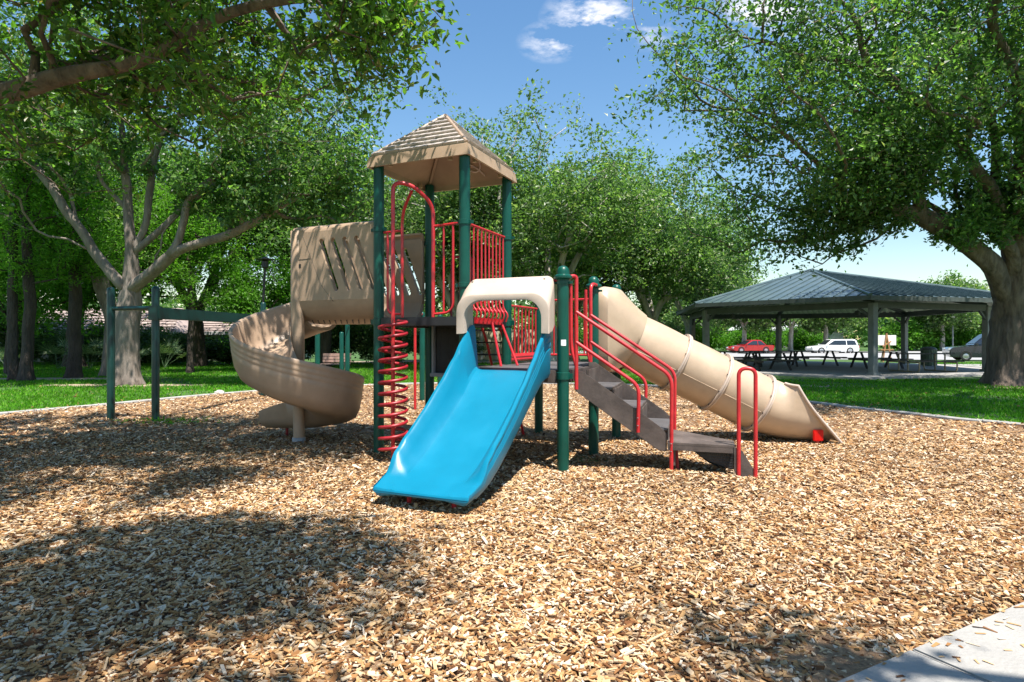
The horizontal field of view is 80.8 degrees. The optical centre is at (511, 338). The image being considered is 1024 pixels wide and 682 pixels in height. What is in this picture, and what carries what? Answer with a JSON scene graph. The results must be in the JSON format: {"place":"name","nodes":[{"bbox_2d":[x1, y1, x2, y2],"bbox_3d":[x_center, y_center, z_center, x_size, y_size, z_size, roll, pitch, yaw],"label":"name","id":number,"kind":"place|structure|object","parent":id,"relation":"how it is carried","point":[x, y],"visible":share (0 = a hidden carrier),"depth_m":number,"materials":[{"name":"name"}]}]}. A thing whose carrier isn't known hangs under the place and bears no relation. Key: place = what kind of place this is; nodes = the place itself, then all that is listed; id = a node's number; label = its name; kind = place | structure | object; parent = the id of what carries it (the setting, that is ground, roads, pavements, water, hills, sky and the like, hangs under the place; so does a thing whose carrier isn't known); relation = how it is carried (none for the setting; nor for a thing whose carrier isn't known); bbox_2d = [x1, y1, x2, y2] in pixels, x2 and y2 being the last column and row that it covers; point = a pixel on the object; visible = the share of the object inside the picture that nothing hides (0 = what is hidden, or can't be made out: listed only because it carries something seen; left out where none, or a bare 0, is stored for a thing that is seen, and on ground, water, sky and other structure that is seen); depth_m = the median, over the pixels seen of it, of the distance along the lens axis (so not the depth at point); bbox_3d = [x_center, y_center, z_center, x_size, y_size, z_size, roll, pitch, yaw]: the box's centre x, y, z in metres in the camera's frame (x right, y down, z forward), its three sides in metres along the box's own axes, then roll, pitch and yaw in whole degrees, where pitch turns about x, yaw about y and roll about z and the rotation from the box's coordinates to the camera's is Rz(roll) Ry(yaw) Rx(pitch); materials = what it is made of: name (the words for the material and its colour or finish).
{"place":"outdoors","nodes":[
{"label":"outdoors","id":0,"kind":"place"},
{"bbox_2d":[0,384,1023,681],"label":"mulch ground","id":1,"kind":"structure","parent":0,"point":[840,658],"depth_m":4.50,"materials":[{"name":"brown wood"}]},
{"bbox_2d":[96,415,222,425],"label":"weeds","id":2,"kind":"object","parent":1,"relation":"on","point":[169,422],"visible":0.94,"depth_m":9.97,"materials":[{"name":"green plant"}]},
{"bbox_2d":[107,286,290,421],"bbox_3d":[-6.103,0.297,12.495,1.101,2.405,4.546,0,0,11],"label":"track ride","id":3,"kind":"object","parent":1,"relation":"on","point":[157,312],"visible":0.73,"depth_m":10.44},
{"bbox_2d":[214,390,223,394],"bbox_3d":[-7.345,1.360,15.099,0.232,0.158,0.228,0,0,-12],"label":"rock","id":4,"kind":"object","parent":1,"relation":"on","point":[217,392],"visible":0.72,"depth_m":15.02,"materials":[{"name":"white stone"}]},
{"bbox_2d":[0,0,469,211],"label":"oak tree","id":5,"kind":"object","parent":1,"relation":"on","point":[123,55],"visible":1,"depth_m":6.87,"materials":[{"name":"green plant"}]},
{"bbox_2d":[315,312,441,409],"bbox_3d":[-3.403,0.448,14.749,5.745,2.105,2.090,0,0,42],"label":"overhead ladder","id":6,"kind":"object","parent":1,"relation":"on","point":[347,355],"visible":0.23,"depth_m":14.54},
{"bbox_2d":[0,445,1015,679],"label":"fallen leaves","id":7,"kind":"object","parent":1,"relation":"on","point":[459,571],"visible":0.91,"depth_m":3.39,"materials":[{"name":"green plant"}]},
{"bbox_2d":[0,493,1023,681],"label":"wood chips","id":8,"kind":"object","parent":1,"relation":"on","point":[560,597],"visible":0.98,"depth_m":3.35,"materials":[{"name":"brown wood"}]},
{"bbox_2d":[22,382,1004,423],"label":"spilled chips","id":9,"kind":"object","parent":1,"relation":"on","point":[650,384],"visible":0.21,"depth_m":11.80,"materials":[{"name":"brown wood"}]},
{"bbox_2d":[228,114,841,507],"bbox_3d":[0.309,-0.659,6.970,8.012,4.443,4.460,0,0,0],"label":"play structure","id":10,"kind":"object","parent":1,"relation":"on","point":[455,444],"visible":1,"depth_m":7.33,"materials":[{"name":"beige plastic"}]},
{"bbox_2d":[0,341,1023,464],"bbox_3d":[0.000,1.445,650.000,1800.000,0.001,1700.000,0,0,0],"label":"lawn ground","id":11,"kind":"structure","parent":0,"point":[410,357],"depth_m":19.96,"materials":[{"name":"green plant"}]},
{"bbox_2d":[0,346,19,364],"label":"palmetto plant","id":12,"kind":"object","parent":11,"relation":"on","point":[2,352],"visible":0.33,"depth_m":28.46,"materials":[{"name":"green plant"}]},
{"bbox_2d":[0,303,66,364],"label":"hedge shrub","id":13,"kind":"object","parent":11,"relation":"on","point":[3,335],"visible":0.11,"depth_m":33.22,"materials":[{"name":"green plant"}]},
{"bbox_2d":[0,204,68,373],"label":"young tree","id":14,"kind":"object","parent":11,"relation":"on","point":[3,310],"visible":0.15,"depth_m":25.01,"materials":[{"name":"green plant"}]},
{"bbox_2d":[0,327,102,364],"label":"hedge shrub","id":15,"kind":"object","parent":11,"relation":"on","point":[46,337],"visible":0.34,"depth_m":32.44,"materials":[{"name":"green plant"}]},
{"bbox_2d":[36,338,67,368],"bbox_3d":[-21.505,0.649,28.565,2.088,1.613,2.104,0,0,0],"label":"palmetto plant","id":16,"kind":"object","parent":11,"relation":"on","point":[55,349],"visible":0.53,"depth_m":28.12,"materials":[{"name":"green plant"}]},
{"bbox_2d":[0,71,139,381],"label":"shade tree","id":17,"kind":"object","parent":11,"relation":"on","point":[23,368],"visible":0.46,"depth_m":20.52,"materials":[{"name":"green plant"}]},
{"bbox_2d":[0,56,140,376],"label":"leaning tree","id":18,"kind":"object","parent":11,"relation":"on","point":[100,288],"visible":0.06,"depth_m":23.09,"materials":[{"name":"green plant"}]},
{"bbox_2d":[0,378,145,379],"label":"dirt patch","id":19,"kind":"object","parent":11,"relation":"on","point":[66,378],"visible":0.38,"depth_m":21.86,"materials":[{"name":"brown soil"}]},
{"bbox_2d":[0,136,157,377],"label":"shade tree","id":20,"kind":"object","parent":11,"relation":"on","point":[74,360],"visible":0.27,"depth_m":22.21,"materials":[{"name":"green plant"}]},
{"bbox_2d":[0,213,162,342],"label":"young tree","id":21,"kind":"object","parent":11,"relation":"on","point":[89,293],"visible":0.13,"depth_m":25.34,"materials":[{"name":"green plant"}]},
{"bbox_2d":[82,338,103,367],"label":"palmetto plant","id":22,"kind":"object","parent":11,"relation":"on","point":[87,348],"visible":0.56,"depth_m":28.99,"materials":[{"name":"green plant"}]},
{"bbox_2d":[0,308,205,361],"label":"house","id":23,"kind":"structure","parent":11,"relation":"on","point":[178,326],"depth_m":38.29,"materials":[{"name":"tile"}]},
{"bbox_2d":[0,129,206,366],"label":"shade tree","id":24,"kind":"object","parent":11,"relation":"on","point":[84,363],"visible":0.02,"depth_m":30.11,"materials":[{"name":"green plant"}]},
{"bbox_2d":[52,318,175,363],"bbox_3d":[-21.988,0.197,33.919,4.643,2.910,7.043,0,0,16],"label":"hedge shrub","id":25,"kind":"object","parent":11,"relation":"on","point":[100,338],"visible":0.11,"depth_m":32.48,"materials":[{"name":"green plant"}]},
{"bbox_2d":[54,384,210,386],"bbox_3d":[-11.943,1.438,18.682,5.755,0.001,1.252,0,0,0],"label":"dirt patch","id":26,"kind":"object","parent":11,"relation":"on","point":[125,385],"visible":0.34,"depth_m":18.99,"materials":[{"name":"brown soil"}]},
{"bbox_2d":[140,349,149,357],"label":"palmetto plant","id":27,"kind":"object","parent":11,"relation":"on","point":[148,351],"visible":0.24,"depth_m":29.36,"materials":[{"name":"green plant"}]},
{"bbox_2d":[147,338,186,367],"bbox_3d":[-16.904,0.649,29.366,2.088,1.613,2.104,0,0,-1],"label":"palmetto plant","id":28,"kind":"object","parent":11,"relation":"on","point":[170,351],"visible":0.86,"depth_m":29.62,"materials":[{"name":"green plant"}]},
{"bbox_2d":[140,328,214,364],"bbox_3d":[-18.929,0.477,33.396,5.918,2.259,4.643,0,0,31],"label":"hedge shrub","id":29,"kind":"object","parent":11,"relation":"on","point":[169,336],"visible":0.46,"depth_m":32.60,"materials":[{"name":"green plant"}]},
{"bbox_2d":[78,150,282,372],"bbox_3d":[-13.190,-3.383,25.221,6.667,9.894,6.448,0,0,0],"label":"shade tree","id":30,"kind":"object","parent":11,"relation":"on","point":[203,229],"visible":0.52,"depth_m":24.83,"materials":[{"name":"green plant"}]},
{"bbox_2d":[84,109,290,366],"bbox_3d":[-16.755,-5.361,32.034,12.408,13.981,13.780,0,0,-15],"label":"shade tree","id":31,"kind":"object","parent":11,"relation":"on","point":[199,354],"visible":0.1,"depth_m":30.00,"materials":[{"name":"green plant"}]},
{"bbox_2d":[165,334,232,364],"bbox_3d":[-15.972,0.628,34.072,6.494,1.909,4.643,0,0,-43],"label":"hedge shrub","id":32,"kind":"object","parent":11,"relation":"on","point":[222,350],"visible":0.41,"depth_m":32.87,"materials":[{"name":"green plant"}]},
{"bbox_2d":[0,0,405,385],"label":"oak tree","id":33,"kind":"object","parent":11,"relation":"on","point":[312,178],"visible":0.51,"depth_m":18.20,"materials":[{"name":"green plant"}]},
{"bbox_2d":[198,238,290,348],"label":"young tree","id":34,"kind":"object","parent":11,"relation":"on","point":[245,297],"visible":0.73,"depth_m":26.62,"materials":[{"name":"green plant"}]},
{"bbox_2d":[183,321,310,360],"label":"garden house","id":35,"kind":"structure","parent":11,"relation":"on","point":[210,329],"depth_m":39.00,"materials":[{"name":"tile"}]},
{"bbox_2d":[257,257,273,301],"bbox_3d":[-7.458,-0.480,18.000,0.643,3.960,0.480,0,0,0],"label":"lamp post","id":36,"kind":"object","parent":11,"relation":"on","point":[264,263],"visible":0.44,"depth_m":17.96,"materials":[{"name":"black metal"}]},
{"bbox_2d":[305,337,314,356],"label":"hedge shrub","id":37,"kind":"object","parent":11,"relation":"on","point":[307,349],"depth_m":32.80,"materials":[{"name":"green plant"}]},
{"bbox_2d":[223,143,411,366],"bbox_3d":[-9.404,-4.473,29.994,10.790,12.157,11.982,0,0,0],"label":"shade tree","id":38,"kind":"object","parent":11,"relation":"on","point":[276,239],"visible":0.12,"depth_m":27.90,"materials":[{"name":"green plant"}]},
{"bbox_2d":[320,353,350,369],"bbox_3d":[-6.800,0.993,23.160,1.100,0.865,0.530,0,0,0],"label":"park bench","id":39,"kind":"object","parent":11,"relation":"on","point":[330,355],"visible":0.63,"depth_m":23.36,"materials":[{"name":"brown wood"}]},
{"bbox_2d":[305,324,372,363],"bbox_3d":[-10.255,-0.228,34.154,5.913,3.897,4.643,0,0,-12],"label":"hedge shrub","id":40,"kind":"object","parent":11,"relation":"on","point":[337,330],"visible":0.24,"depth_m":33.74,"materials":[{"name":"green plant"}]},
{"bbox_2d":[344,324,419,362],"bbox_3d":[-7.371,0.109,34.929,4.643,3.114,6.505,0,0,3],"label":"hedge shrub","id":41,"kind":"object","parent":11,"relation":"on","point":[365,346],"visible":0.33,"depth_m":33.64,"materials":[{"name":"green plant"}]},
{"bbox_2d":[354,361,530,363],"bbox_3d":[-3.221,1.436,37.029,17.808,0.001,5.355,0,0,0],"label":"dirt patch","id":42,"kind":"object","parent":11,"relation":"on","point":[419,361],"visible":0.17,"depth_m":38.31,"materials":[{"name":"brown soil"}]},
{"bbox_2d":[398,328,490,360],"bbox_3d":[-4.718,0.091,39.007,7.032,3.157,4.643,0,0,19],"label":"hedge shrub","id":43,"kind":"object","parent":11,"relation":"on","point":[481,347],"visible":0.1,"depth_m":38.50,"materials":[{"name":"green plant"}]},
{"bbox_2d":[346,85,565,315],"bbox_3d":[-2.684,-5.081,29.684,11.828,13.294,12.332,0,0,34],"label":"laurel oak","id":44,"kind":"object","parent":11,"relation":"on","point":[414,221],"visible":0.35,"depth_m":27.26,"materials":[{"name":"green plant"}]},
{"bbox_2d":[385,169,540,317],"bbox_3d":[-2.538,-5.065,36.328,13.181,13.373,11.869,0,0,-25],"label":"shade tree","id":45,"kind":"object","parent":11,"relation":"on","point":[439,297],"visible":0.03,"depth_m":35.52,"materials":[{"name":"green plant"}]},
{"bbox_2d":[2,278,981,346],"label":"distant wood","id":46,"kind":"object","parent":11,"relation":"on","point":[885,322],"visible":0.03,"depth_m":106.56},
{"bbox_2d":[475,312,517,329],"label":"hedge shrub","id":47,"kind":"object","parent":11,"relation":"on","point":[493,317],"visible":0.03,"depth_m":45.38,"materials":[{"name":"green plant"}]},
{"bbox_2d":[476,328,534,359],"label":"garden wall","id":48,"kind":"structure","parent":11,"relation":"on","point":[490,337],"depth_m":41.90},
{"bbox_2d":[0,432,1023,528],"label":"wood chips","id":49,"kind":"object","parent":11,"relation":"on","point":[11,490],"visible":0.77,"depth_m":6.05,"materials":[{"name":"brown wood"}]},
{"bbox_2d":[0,383,1023,451],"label":"wood chips","id":50,"kind":"object","parent":11,"relation":"on","point":[361,426],"visible":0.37,"depth_m":9.80,"materials":[{"name":"brown wood"}]},
{"bbox_2d":[0,382,1023,426],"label":"kerb","id":51,"kind":"structure","parent":11,"relation":"on","point":[814,402],"depth_m":11.84,"materials":[{"name":"concrete"}]},
{"bbox_2d":[5,371,1021,408],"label":"fallen leaves","id":52,"kind":"object","parent":11,"relation":"on","point":[436,377],"visible":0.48,"depth_m":15.73,"materials":[{"name":"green plant"}]},
{"bbox_2d":[519,317,579,329],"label":"hedge shrub","id":53,"kind":"object","parent":11,"relation":"on","point":[534,325],"visible":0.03,"depth_m":46.96,"materials":[{"name":"green plant"}]},
{"bbox_2d":[412,69,715,360],"bbox_3d":[1.790,-4.711,26.518,11.158,12.541,11.634,0,0,-37],"label":"laurel oak","id":54,"kind":"object","parent":11,"relation":"on","point":[581,214],"visible":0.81,"depth_m":24.39,"materials":[{"name":"green plant"}]},
{"bbox_2d":[515,156,670,361],"bbox_3d":[3.884,-4.544,36.072,12.813,12.281,12.527,0,0,37],"label":"laurel oak","id":55,"kind":"object","parent":11,"relation":"on","point":[541,272],"visible":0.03,"depth_m":34.25,"materials":[{"name":"green plant"}]},
{"bbox_2d":[554,141,770,321],"bbox_3d":[7.419,-4.427,32.776,12.562,12.040,12.281,0,0,0],"label":"laurel oak","id":56,"kind":"object","parent":11,"relation":"on","point":[670,257],"visible":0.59,"depth_m":30.66,"materials":[{"name":"green plant"}]},
{"bbox_2d":[659,320,684,334],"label":"hedge shrub","id":57,"kind":"object","parent":11,"relation":"on","point":[667,324],"visible":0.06,"depth_m":45.36,"materials":[{"name":"green plant"}]},
{"bbox_2d":[640,295,719,335],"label":"lot tree","id":58,"kind":"object","parent":11,"relation":"on","point":[668,314],"visible":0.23,"depth_m":71.01,"materials":[{"name":"green plant"}]},
{"bbox_2d":[627,192,780,334],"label":"laurel oak","id":59,"kind":"object","parent":11,"relation":"on","point":[746,283],"visible":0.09,"depth_m":43.02,"materials":[{"name":"green plant"}]},
{"bbox_2d":[682,324,741,350],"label":"bright hedge shrub","id":60,"kind":"object","parent":11,"relation":"on","point":[715,342],"visible":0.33,"depth_m":75.11,"materials":[{"name":"green plant"}]},
{"bbox_2d":[699,274,782,341],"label":"lot tree","id":61,"kind":"object","parent":11,"relation":"on","point":[753,324],"visible":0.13,"depth_m":65.47,"materials":[{"name":"green plant"}]},
{"bbox_2d":[721,326,788,349],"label":"bright hedge shrub","id":62,"kind":"object","parent":11,"relation":"on","point":[768,340],"visible":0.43,"depth_m":76.06,"materials":[{"name":"green plant"}]},
{"bbox_2d":[725,325,796,347],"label":"house","id":63,"kind":"structure","parent":11,"relation":"on","point":[731,328],"depth_m":96.07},
{"bbox_2d":[748,271,840,350],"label":"lot tree","id":64,"kind":"object","parent":11,"relation":"on","point":[789,323],"visible":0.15,"depth_m":67.07,"materials":[{"name":"green plant"}]},
{"bbox_2d":[782,326,830,349],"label":"bright hedge shrub","id":65,"kind":"object","parent":11,"relation":"on","point":[803,340],"visible":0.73,"depth_m":76.96,"materials":[{"name":"green plant"}]},
{"bbox_2d":[604,0,1023,386],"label":"oak tree","id":66,"kind":"object","parent":11,"relation":"on","point":[889,161],"visible":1,"depth_m":15.66,"materials":[{"name":"green plant"}]},
{"bbox_2d":[828,333,843,338],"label":"white box sign","id":67,"kind":"object","parent":11,"relation":"on","point":[837,336],"visible":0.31,"depth_m":79.70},
{"bbox_2d":[800,385,874,386],"bbox_3d":[9.356,1.438,18.438,3.652,0.001,1.069,0,0,0],"label":"dirt patch","id":68,"kind":"object","parent":11,"relation":"on","point":[829,385],"visible":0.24,"depth_m":18.19,"materials":[{"name":"brown soil"}]},
{"bbox_2d":[794,268,884,340],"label":"lot tree","id":69,"kind":"object","parent":11,"relation":"on","point":[825,328],"visible":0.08,"depth_m":67.41,"materials":[{"name":"green plant"}]},
{"bbox_2d":[819,271,879,336],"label":"lot tree","id":70,"kind":"object","parent":11,"relation":"on","point":[861,330],"visible":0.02,"depth_m":77.45,"materials":[{"name":"green plant"}]},
{"bbox_2d":[740,361,983,379],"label":"pavilion slab","id":71,"kind":"structure","parent":11,"relation":"on","point":[857,370],"depth_m":26.22,"materials":[{"name":"concrete"}]},
{"bbox_2d":[718,351,769,366],"bbox_3d":[11.100,0.994,29.600,2.400,0.788,1.700,0,0,-14],"label":"picnic table","id":72,"kind":"object","parent":71,"relation":"on","point":[748,356],"visible":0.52,"depth_m":29.25,"materials":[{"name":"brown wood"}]},
{"bbox_2d":[734,352,800,370],"bbox_3d":[11.200,0.994,26.600,2.400,0.788,1.700,0,0,-20],"label":"picnic table","id":73,"kind":"object","parent":71,"relation":"on","point":[757,361],"visible":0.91,"depth_m":26.47,"materials":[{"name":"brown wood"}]},
{"bbox_2d":[750,351,805,366],"bbox_3d":[13.300,0.994,30.400,2.400,0.788,1.700,0,0,6],"label":"picnic table","id":74,"kind":"object","parent":71,"relation":"on","point":[790,357],"visible":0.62,"depth_m":30.01,"materials":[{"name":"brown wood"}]},
{"bbox_2d":[791,350,846,365],"bbox_3d":[15.600,0.994,31.000,2.400,0.788,1.700,0,0,-7],"label":"picnic table","id":75,"kind":"object","parent":71,"relation":"on","point":[824,357],"visible":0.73,"depth_m":30.77,"materials":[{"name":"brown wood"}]},
{"bbox_2d":[676,269,992,374],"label":"pavilion","id":76,"kind":"structure","parent":71,"relation":"on","point":[872,299],"depth_m":25.94,"materials":[{"name":"grey metal"}]},
{"bbox_2d":[842,351,913,368],"bbox_3d":[17.200,0.994,28.400,2.400,0.788,1.700,0,0,-3],"label":"picnic table","id":77,"kind":"object","parent":71,"relation":"on","point":[863,359],"visible":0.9,"depth_m":28.13,"materials":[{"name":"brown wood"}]},
{"bbox_2d":[881,353,964,372],"bbox_3d":[17.300,0.993,25.400,2.400,0.785,1.760,0,0,-7],"label":"picnic table","id":78,"kind":"object","parent":71,"relation":"on","point":[907,361],"visible":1,"depth_m":25.20,"materials":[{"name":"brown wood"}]},
{"bbox_2d":[920,347,936,365],"bbox_3d":[21.200,0.875,30.600,0.720,0.950,0.710,0,0,0],"label":"waste bin","id":79,"kind":"object","parent":71,"relation":"on","point":[927,350],"visible":0.88,"depth_m":30.37,"materials":[{"name":"metal"}]},
{"bbox_2d":[878,333,895,361],"bbox_3d":[22.700,0.526,36.700,1.210,1.762,0.649,0,0,0],"label":"display board","id":80,"kind":"object","parent":11,"relation":"on","point":[890,339],"visible":0.88,"depth_m":36.48,"materials":[{"name":"white wood"}]},
{"bbox_2d":[865,317,951,350],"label":"bright hedge shrub","id":81,"kind":"object","parent":11,"relation":"on","point":[918,338],"visible":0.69,"depth_m":71.62,"materials":[{"name":"green plant"}]},
{"bbox_2d":[892,264,989,350],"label":"lot tree","id":82,"kind":"object","parent":11,"relation":"on","point":[962,320],"visible":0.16,"depth_m":70.65,"materials":[{"name":"green plant"}]},
{"bbox_2d":[914,269,989,331],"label":"lot tree","id":83,"kind":"object","parent":11,"relation":"on","point":[980,328],"depth_m":77.47,"materials":[{"name":"green plant"}]},
{"bbox_2d":[930,326,980,346],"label":"bright hedge shrub","id":84,"kind":"object","parent":11,"relation":"on","point":[963,338],"visible":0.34,"depth_m":76.12,"materials":[{"name":"green plant"}]},
{"bbox_2d":[942,334,981,360],"bbox_3d":[31.309,0.540,39.496,4.740,1.780,2.040,0,0,22],"label":"parked car","id":85,"kind":"object","parent":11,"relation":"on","point":[972,348],"visible":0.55,"depth_m":39.30,"materials":[{"name":"paint"}]},
{"bbox_2d":[0,0,1023,339],"label":"sky","id":86,"kind":"structure","parent":0,"point":[567,41],"materials":[{"name":"blue"}]},
{"bbox_2d":[578,351,981,359],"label":"road","id":87,"kind":"structure","parent":0,"point":[911,356],"depth_m":51.99,"materials":[{"name":"grey asphalt"}]},
{"bbox_2d":[726,340,773,352],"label":"parked car","id":88,"kind":"object","parent":87,"relation":"on","point":[753,345],"visible":0.82,"depth_m":61.21,"materials":[{"name":"red paint"}]},
{"bbox_2d":[805,339,859,352],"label":"parked car","id":89,"kind":"object","parent":87,"relation":"on","point":[844,345],"visible":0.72,"depth_m":60.66,"materials":[{"name":"white paint"}]},
{"bbox_2d":[950,314,954,345],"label":"globe lamp","id":90,"kind":"object","parent":87,"relation":"on","point":[952,332],"visible":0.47,"depth_m":69.55,"materials":[{"name":"grey metal"}]},
{"bbox_2d":[837,602,1023,681],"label":"concrete walk","id":91,"kind":"structure","parent":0,"point":[924,663],"depth_m":2.55,"materials":[{"name":"grey concrete"}]},
{"bbox_2d":[845,604,1023,681],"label":"spilled chips","id":92,"kind":"object","parent":91,"relation":"on","point":[933,645],"visible":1,"depth_m":2.66,"materials":[{"name":"brown wood"}]},
{"bbox_2d":[943,364,981,367],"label":"pavement","id":93,"kind":"structure","parent":0,"point":[977,365],"depth_m":31.73,"materials":[{"name":"concrete"}]}
]}

